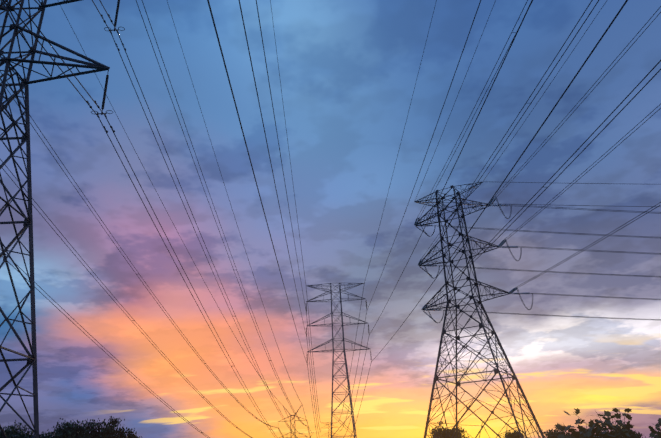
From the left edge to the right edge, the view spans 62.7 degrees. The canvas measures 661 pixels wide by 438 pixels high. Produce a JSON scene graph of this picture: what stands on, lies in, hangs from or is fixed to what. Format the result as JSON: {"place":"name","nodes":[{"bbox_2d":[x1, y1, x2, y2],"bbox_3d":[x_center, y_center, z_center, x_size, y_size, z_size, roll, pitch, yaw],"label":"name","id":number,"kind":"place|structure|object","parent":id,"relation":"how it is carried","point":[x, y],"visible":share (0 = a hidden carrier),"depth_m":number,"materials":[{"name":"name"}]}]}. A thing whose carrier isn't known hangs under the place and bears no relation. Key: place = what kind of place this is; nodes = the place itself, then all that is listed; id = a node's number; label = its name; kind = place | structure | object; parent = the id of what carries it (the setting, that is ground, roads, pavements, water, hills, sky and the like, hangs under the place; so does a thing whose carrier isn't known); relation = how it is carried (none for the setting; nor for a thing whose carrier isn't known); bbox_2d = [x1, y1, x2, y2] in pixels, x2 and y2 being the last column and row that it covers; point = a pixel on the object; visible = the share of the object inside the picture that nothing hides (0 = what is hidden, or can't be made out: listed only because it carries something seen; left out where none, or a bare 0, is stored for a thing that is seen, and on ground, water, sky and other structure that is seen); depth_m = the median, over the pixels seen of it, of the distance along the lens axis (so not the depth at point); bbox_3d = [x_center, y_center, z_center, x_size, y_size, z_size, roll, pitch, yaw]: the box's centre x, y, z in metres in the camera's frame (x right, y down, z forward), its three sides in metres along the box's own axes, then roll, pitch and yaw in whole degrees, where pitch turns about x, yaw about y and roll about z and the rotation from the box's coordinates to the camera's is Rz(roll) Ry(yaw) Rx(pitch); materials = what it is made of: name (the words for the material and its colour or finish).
{"place":"outdoors","nodes":[
{"label":"outdoors","id":0,"kind":"place"},
{"bbox_2d":[41,418,100,437],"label":"tree","id":1,"kind":"object","parent":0,"point":[67,430],"visible":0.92,"depth_m":103.00,"materials":[{"name":"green plant"}]},
{"bbox_2d":[101,0,119,111],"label":"tower insulators","id":2,"kind":"object","parent":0,"point":[107,75],"depth_m":35.51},
{"bbox_2d":[0,0,660,437],"label":"sky","id":3,"kind":"structure","parent":0,"point":[348,70],"materials":[{"name":"blue"}]},
{"bbox_2d":[306,301,371,362],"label":"tower insulators","id":4,"kind":"object","parent":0,"point":[306,330],"visible":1,"depth_m":134.45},
{"bbox_2d":[542,425,568,437],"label":"tree","id":5,"kind":"object","parent":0,"point":[555,433],"visible":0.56,"depth_m":122.75,"materials":[{"name":"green plant"}]},
{"bbox_2d":[555,423,594,435],"bbox_3d":[11.995,10.983,25.445,2.658,2.907,2.534,-3,-24,1],"label":"sapling","id":6,"kind":"object","parent":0,"point":[561,428],"visible":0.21,"depth_m":25.14,"materials":[{"name":"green plant"}]},
{"bbox_2d":[551,418,614,437],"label":"sapling","id":7,"kind":"object","parent":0,"point":[591,431],"visible":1,"depth_m":22.82,"materials":[{"name":"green plant"}]},
{"bbox_2d":[610,421,645,437],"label":"tree","id":8,"kind":"object","parent":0,"point":[634,434],"visible":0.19,"depth_m":113.16,"materials":[{"name":"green plant"}]},
{"bbox_2d":[648,418,660,437],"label":"sapling","id":9,"kind":"object","parent":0,"point":[653,433],"visible":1,"depth_m":23.39,"materials":[{"name":"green plant"}]},
{"bbox_3d":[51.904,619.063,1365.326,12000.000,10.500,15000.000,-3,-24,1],"label":"ground","id":10,"kind":"structure","parent":0,"visible":0},
{"bbox_2d":[0,421,40,437],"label":"tree","id":11,"kind":"object","parent":10,"relation":"on","point":[15,433],"visible":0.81,"depth_m":103.18,"materials":[{"name":"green plant"}]},
{"bbox_2d":[33,429,57,437],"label":"tree","id":12,"kind":"object","parent":10,"relation":"on","point":[43,434],"visible":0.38,"depth_m":106.31,"materials":[{"name":"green plant"}]},
{"bbox_2d":[0,0,109,437],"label":"tower","id":13,"kind":"structure","parent":10,"relation":"on","point":[31,358],"depth_m":34.48,"materials":[{"name":"metal"}]},
{"bbox_2d":[75,416,124,437],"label":"tree","id":14,"kind":"object","parent":10,"relation":"on","point":[109,431],"visible":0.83,"depth_m":103.71,"materials":[{"name":"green plant"}]},
{"bbox_2d":[113,426,141,437],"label":"tree","id":15,"kind":"object","parent":10,"relation":"on","point":[122,434],"visible":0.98,"depth_m":105.49,"materials":[{"name":"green plant"}]},
{"bbox_2d":[278,405,307,437],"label":"tower","id":16,"kind":"structure","parent":10,"relation":"on","point":[294,422],"depth_m":310.12,"materials":[{"name":"metal"}]},
{"bbox_2d":[0,0,660,437],"bbox_3d":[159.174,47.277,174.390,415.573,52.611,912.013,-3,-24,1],"label":"conductors","id":17,"kind":"structure","parent":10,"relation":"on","point":[522,206],"depth_m":60.84,"materials":[{"name":"grey"}]},
{"bbox_2d":[87,14,531,432],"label":"line fittings","id":18,"kind":"object","parent":17,"relation":"on","point":[101,113],"visible":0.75,"depth_m":37.15,"materials":[{"name":"grey metal"}]},
{"bbox_2d":[306,283,369,437],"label":"tower","id":19,"kind":"structure","parent":10,"relation":"on","point":[345,361],"depth_m":132.72,"materials":[{"name":"metal"}]},
{"bbox_2d":[429,421,468,437],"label":"tree","id":20,"kind":"object","parent":10,"relation":"on","point":[443,434],"visible":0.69,"depth_m":139.51,"materials":[{"name":"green plant"}]},
{"bbox_2d":[415,182,544,437],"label":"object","id":21,"kind":"object","parent":10,"relation":"on","point":[480,325],"visible":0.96,"depth_m":95.33,"materials":[{"name":"metal"}]},
{"bbox_2d":[414,197,529,318],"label":"tension insulators","id":22,"kind":"object","parent":21,"relation":"attached to","point":[501,244],"visible":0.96,"depth_m":99.14,"materials":[{"name":"grey"}]},
{"bbox_2d":[502,429,525,437],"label":"tree","id":23,"kind":"object","parent":10,"relation":"on","point":[514,434],"visible":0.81,"depth_m":138.05,"materials":[{"name":"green plant"}]},
{"bbox_2d":[564,408,634,437],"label":"sapling","id":24,"kind":"object","parent":10,"relation":"on","point":[625,432],"visible":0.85,"depth_m":24.27,"materials":[{"name":"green plant"}]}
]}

